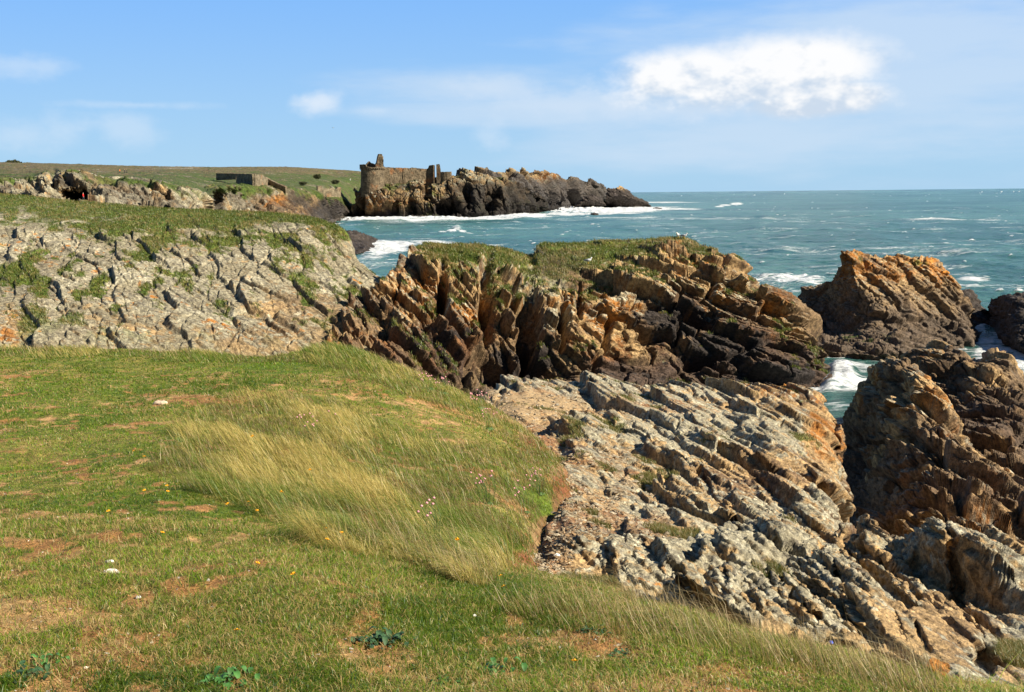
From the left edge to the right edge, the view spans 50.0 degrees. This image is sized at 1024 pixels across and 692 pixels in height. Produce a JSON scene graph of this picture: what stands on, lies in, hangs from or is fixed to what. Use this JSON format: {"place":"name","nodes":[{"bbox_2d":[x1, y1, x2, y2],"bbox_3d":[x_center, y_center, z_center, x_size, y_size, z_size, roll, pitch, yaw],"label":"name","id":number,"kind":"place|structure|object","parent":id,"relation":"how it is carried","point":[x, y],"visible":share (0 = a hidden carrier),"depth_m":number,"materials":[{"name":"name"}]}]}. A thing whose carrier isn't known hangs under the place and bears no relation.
{"place":"outdoors","nodes":[
{"label":"outdoors","id":0,"kind":"place"},
{"bbox_2d":[0,162,360,222],"bbox_3d":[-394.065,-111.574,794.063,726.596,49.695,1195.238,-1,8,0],"label":"coast","id":1,"kind":"structure","parent":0,"point":[182,187],"depth_m":470.88},
{"bbox_2d":[5,159,21,162],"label":"shrub","id":2,"kind":"object","parent":1,"relation":"on","point":[15,160],"visible":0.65,"depth_m":866.43,"materials":[{"name":"green plant"}]},
{"bbox_2d":[216,173,235,179],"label":"stone wall","id":3,"kind":"structure","parent":1,"relation":"on","point":[225,176],"depth_m":540.21,"materials":[{"name":"grey stone"}]},
{"bbox_2d":[236,173,287,194],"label":"stone enclosure","id":4,"kind":"object","parent":1,"relation":"on","point":[255,179],"visible":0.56,"depth_m":507.16,"materials":[{"name":"grey stone"}]},
{"bbox_2d":[313,174,320,178],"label":"shrub","id":5,"kind":"object","parent":1,"relation":"on","point":[316,176],"visible":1,"depth_m":749.71,"materials":[{"name":"green plant"}]},
{"bbox_2d":[316,186,340,196],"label":"ruined wall","id":6,"kind":"structure","parent":1,"relation":"on","point":[331,192],"depth_m":639.71,"materials":[{"name":"stone"}]},
{"bbox_2d":[331,180,339,183],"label":"shrub","id":7,"kind":"object","parent":1,"relation":"on","point":[335,181],"visible":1,"depth_m":730.45,"materials":[{"name":"green plant"}]},
{"bbox_2d":[0,194,382,355],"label":"cliff","id":8,"kind":"structure","parent":0,"point":[184,317],"depth_m":79.86,"materials":[{"name":"grey stone"}]},
{"bbox_2d":[0,192,829,384],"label":"cliff grass","id":9,"kind":"structure","parent":8,"relation":"on","point":[450,247],"depth_m":91.03,"materials":[{"name":"green plant"}]},
{"bbox_2d":[0,347,1023,691],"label":"meadow","id":10,"kind":"structure","parent":0,"point":[44,546],"depth_m":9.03,"materials":[{"name":"green plant"}]},
{"bbox_2d":[2,660,52,687],"bbox_3d":[-1.759,1.168,3.894,0.238,0.030,0.233,-7,10,-37],"label":"broadleaf weed","id":11,"kind":"object","parent":10,"relation":"on","point":[34,670],"visible":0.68,"depth_m":3.91,"materials":[{"name":"green plant"}]},
{"bbox_2d":[29,652,69,667],"bbox_3d":[-1.744,1.165,4.077,0.135,0.028,0.147,3,9,25],"label":"broadleaf weed","id":12,"kind":"object","parent":10,"relation":"on","point":[43,657],"visible":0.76,"depth_m":4.10,"materials":[{"name":"green plant"}]},
{"bbox_2d":[103,568,116,572],"bbox_3d":[-2.059,1.160,5.624,0.093,0.034,0.044,-1,8,0],"label":"stone","id":13,"kind":"object","parent":10,"relation":"on","point":[112,570],"visible":0.41,"depth_m":5.61,"materials":[{"name":"white stone"}]},
{"bbox_2d":[153,400,167,404],"bbox_3d":[-4.880,0.792,15.236,0.207,0.080,0.143,-1,8,0],"label":"stone","id":14,"kind":"object","parent":10,"relation":"on","point":[159,402],"visible":0.91,"depth_m":15.19,"materials":[{"name":"white stone"}]},
{"bbox_2d":[199,665,259,691],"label":"broadleaf weed","id":15,"kind":"object","parent":10,"relation":"on","point":[232,672],"visible":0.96,"depth_m":3.95,"materials":[{"name":"green plant"}]},
{"bbox_2d":[296,410,337,439],"bbox_3d":[-2.257,0.926,12.513,0.443,0.335,0.345,-8,11,-41],"label":"sea thrift","id":16,"kind":"object","parent":10,"relation":"on","point":[314,423],"visible":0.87,"depth_m":12.45,"materials":[{"name":"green plant"}]},
{"bbox_2d":[349,626,416,650],"bbox_3d":[-0.561,1.225,4.581,0.304,0.030,0.225,1,8,14],"label":"broadleaf weed","id":17,"kind":"object","parent":10,"relation":"on","point":[379,638],"visible":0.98,"depth_m":4.59,"materials":[{"name":"green plant"}]},
{"bbox_2d":[419,373,433,389],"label":"sea thrift","id":18,"kind":"object","parent":10,"relation":"on","point":[430,385],"visible":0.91,"depth_m":19.63,"materials":[{"name":"green plant"}]},
{"bbox_2d":[417,497,440,536],"bbox_3d":[-0.565,1.171,7.407,0.117,0.325,0.151,-7,10,-40],"label":"sea thrift","id":19,"kind":"object","parent":10,"relation":"on","point":[427,515],"visible":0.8,"depth_m":7.38,"materials":[{"name":"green plant"}]},
{"bbox_2d":[434,376,449,394],"bbox_3d":[-1.249,0.713,19.771,0.284,0.338,0.204,-1,8,0],"label":"sea thrift","id":20,"kind":"object","parent":10,"relation":"on","point":[445,392],"visible":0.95,"depth_m":19.78,"materials":[{"name":"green plant"}]},
{"bbox_2d":[425,674,460,688],"bbox_3d":[-0.267,1.253,4.081,0.186,0.021,0.110,-7,10,-38],"label":"broadleaf weed","id":21,"kind":"object","parent":10,"relation":"on","point":[445,680],"visible":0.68,"depth_m":4.10,"materials":[{"name":"green plant"}]},
{"bbox_2d":[0,371,889,691],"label":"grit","id":22,"kind":"object","parent":10,"relation":"on","point":[306,643],"visible":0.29,"depth_m":4.59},
{"bbox_2d":[470,389,490,409],"bbox_3d":[-0.643,0.986,19.599,0.327,0.342,0.511,5,10,36],"label":"sea thrift","id":23,"kind":"object","parent":10,"relation":"on","point":[479,399],"visible":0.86,"depth_m":19.61,"materials":[{"name":"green plant"}]},
{"bbox_2d":[470,470,495,504],"bbox_3d":[-0.271,1.333,10.336,0.246,0.346,0.143,-1,8,0],"label":"sea thrift","id":24,"kind":"object","parent":10,"relation":"on","point":[482,482],"visible":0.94,"depth_m":10.31,"materials":[{"name":"green plant"}]},
{"bbox_2d":[0,335,979,691],"bbox_3d":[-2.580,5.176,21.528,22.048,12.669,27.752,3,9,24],"label":"long grass","id":25,"kind":"structure","parent":10,"relation":"on","point":[318,526],"depth_m":9.87,"materials":[{"name":"green plant"}]},
{"bbox_2d":[481,408,498,430],"bbox_3d":[-0.330,1.105,16.648,0.264,0.340,0.260,-1,8,0],"label":"sea thrift","id":26,"kind":"object","parent":10,"relation":"on","point":[489,428],"visible":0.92,"depth_m":16.62,"materials":[{"name":"green plant"}]},
{"bbox_2d":[469,656,526,676],"bbox_3d":[-0.050,1.265,4.319,0.189,0.026,0.226,5,9,33],"label":"broadleaf weed","id":27,"kind":"object","parent":10,"relation":"on","point":[524,665],"visible":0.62,"depth_m":4.32,"materials":[{"name":"green plant"}]},
{"bbox_2d":[513,480,533,513],"bbox_3d":[0.115,1.491,10.774,0.237,0.339,0.148,-3,8,-16],"label":"sea thrift","id":28,"kind":"object","parent":10,"relation":"on","point":[527,512],"visible":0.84,"depth_m":10.78,"materials":[{"name":"green plant"}]},
{"bbox_2d":[526,467,544,495],"bbox_3d":[0.275,1.509,12.148,0.203,0.328,0.192,-4,8,-21],"label":"sea thrift","id":29,"kind":"object","parent":10,"relation":"on","point":[536,475],"visible":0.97,"depth_m":12.13,"materials":[{"name":"green plant"}]},
{"bbox_2d":[572,658,577,687],"bbox_3d":[0.230,1.215,4.073,0.028,0.108,0.028,-3,-13,24],"label":"yellow flower","id":30,"kind":"object","parent":10,"relation":"on","point":[574,659],"visible":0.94,"depth_m":4.08,"materials":[{"name":"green plant"}]},
{"bbox_2d":[576,624,612,634],"bbox_3d":[0.375,1.292,5.016,0.166,0.021,0.110,-1,8,0],"label":"broadleaf weed","id":31,"kind":"object","parent":10,"relation":"on","point":[586,626],"visible":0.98,"depth_m":5.00,"materials":[{"name":"green plant"}]},
{"bbox_2d":[608,648,630,657],"bbox_3d":[0.462,1.310,4.689,0.116,0.018,0.070,-7,10,-40],"label":"broadleaf weed","id":32,"kind":"object","parent":10,"relation":"on","point":[618,652],"visible":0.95,"depth_m":4.70,"materials":[{"name":"green plant"}]},
{"bbox_2d":[0,0,1023,191],"label":"sky","id":33,"kind":"structure","parent":0,"point":[633,95],"materials":[{"name":"blue"}]},
{"bbox_2d":[327,238,832,398],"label":"headland","id":34,"kind":"structure","parent":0,"point":[633,332],"depth_m":85.33,"materials":[{"name":"brown stone"}]},
{"bbox_2d":[335,188,1023,423],"bbox_3d":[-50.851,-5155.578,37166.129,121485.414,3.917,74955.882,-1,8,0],"label":"sea","id":35,"kind":"structure","parent":0,"point":[793,242],"depth_m":430.65,"materials":[{"name":"liquid"}]},
{"bbox_2d":[346,230,377,254],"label":"bay rock","id":36,"kind":"object","parent":35,"relation":"in","point":[362,242],"visible":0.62,"depth_m":314.83,"materials":[{"name":"grey stone"}]},
{"bbox_2d":[351,167,560,216],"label":"castle rock","id":37,"kind":"object","parent":35,"relation":"in","point":[463,192],"visible":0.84,"depth_m":740.10,"materials":[{"name":"brown stone"}]},
{"bbox_2d":[360,154,451,196],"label":"castle ruin","id":38,"kind":"object","parent":37,"relation":"on","point":[376,175],"visible":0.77,"depth_m":755.95,"materials":[{"name":"stone"}]},
{"bbox_2d":[472,166,606,207],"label":"headland","id":39,"kind":"structure","parent":35,"relation":"in","point":[556,188],"depth_m":1037.73,"materials":[{"name":"stone"}]},
{"bbox_2d":[574,194,606,207],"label":"sea rock","id":40,"kind":"object","parent":35,"relation":"in","point":[589,200],"visible":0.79,"depth_m":1019.79,"materials":[{"name":"grey stone"}]},
{"bbox_2d":[605,186,651,206],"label":"sea rock","id":41,"kind":"object","parent":35,"relation":"in","point":[620,196],"visible":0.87,"depth_m":1056.74,"materials":[{"name":"stone"}]},
{"bbox_2d":[798,249,981,361],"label":"islet","id":42,"kind":"object","parent":35,"relation":"in","point":[865,306],"visible":0.88,"depth_m":111.04,"materials":[{"name":"brown stone"}]},
{"bbox_2d":[962,288,990,324],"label":"sea rock","id":43,"kind":"object","parent":35,"relation":"in","point":[980,314],"visible":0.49,"depth_m":125.23,"materials":[{"name":"stone"}]},
{"bbox_2d":[987,292,1023,353],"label":"sea rock","id":44,"kind":"object","parent":35,"relation":"in","point":[1006,314],"visible":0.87,"depth_m":111.04,"materials":[{"name":"brown stone"}]},
{"bbox_2d":[483,370,1023,686],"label":"rock shelf","id":45,"kind":"object","parent":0,"point":[958,589],"visible":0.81,"depth_m":10.50,"materials":[{"name":"grey stone"}]},
{"bbox_2d":[485,379,766,576],"bbox_3d":[2.563,1.641,20.649,6.858,3.956,27.298,-1,8,0],"label":"rubble","id":46,"kind":"object","parent":45,"relation":"on","point":[555,566],"visible":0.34,"depth_m":12.81,"materials":[{"name":"grey stone"}]},
{"bbox_2d":[501,374,1023,668],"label":"hollow grass","id":47,"kind":"structure","parent":45,"relation":"on","point":[1009,649],"depth_m":11.96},
{"bbox_2d":[838,356,1023,544],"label":"rock lump","id":48,"kind":"object","parent":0,"point":[913,458],"visible":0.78,"depth_m":45.82,"materials":[{"name":"brown stone"}]},
{"bbox_2d":[900,339,1023,478],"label":"rock ridge","id":49,"kind":"object","parent":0,"point":[985,393],"visible":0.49,"depth_m":59.41,"materials":[{"name":"brown stone"}]}
]}

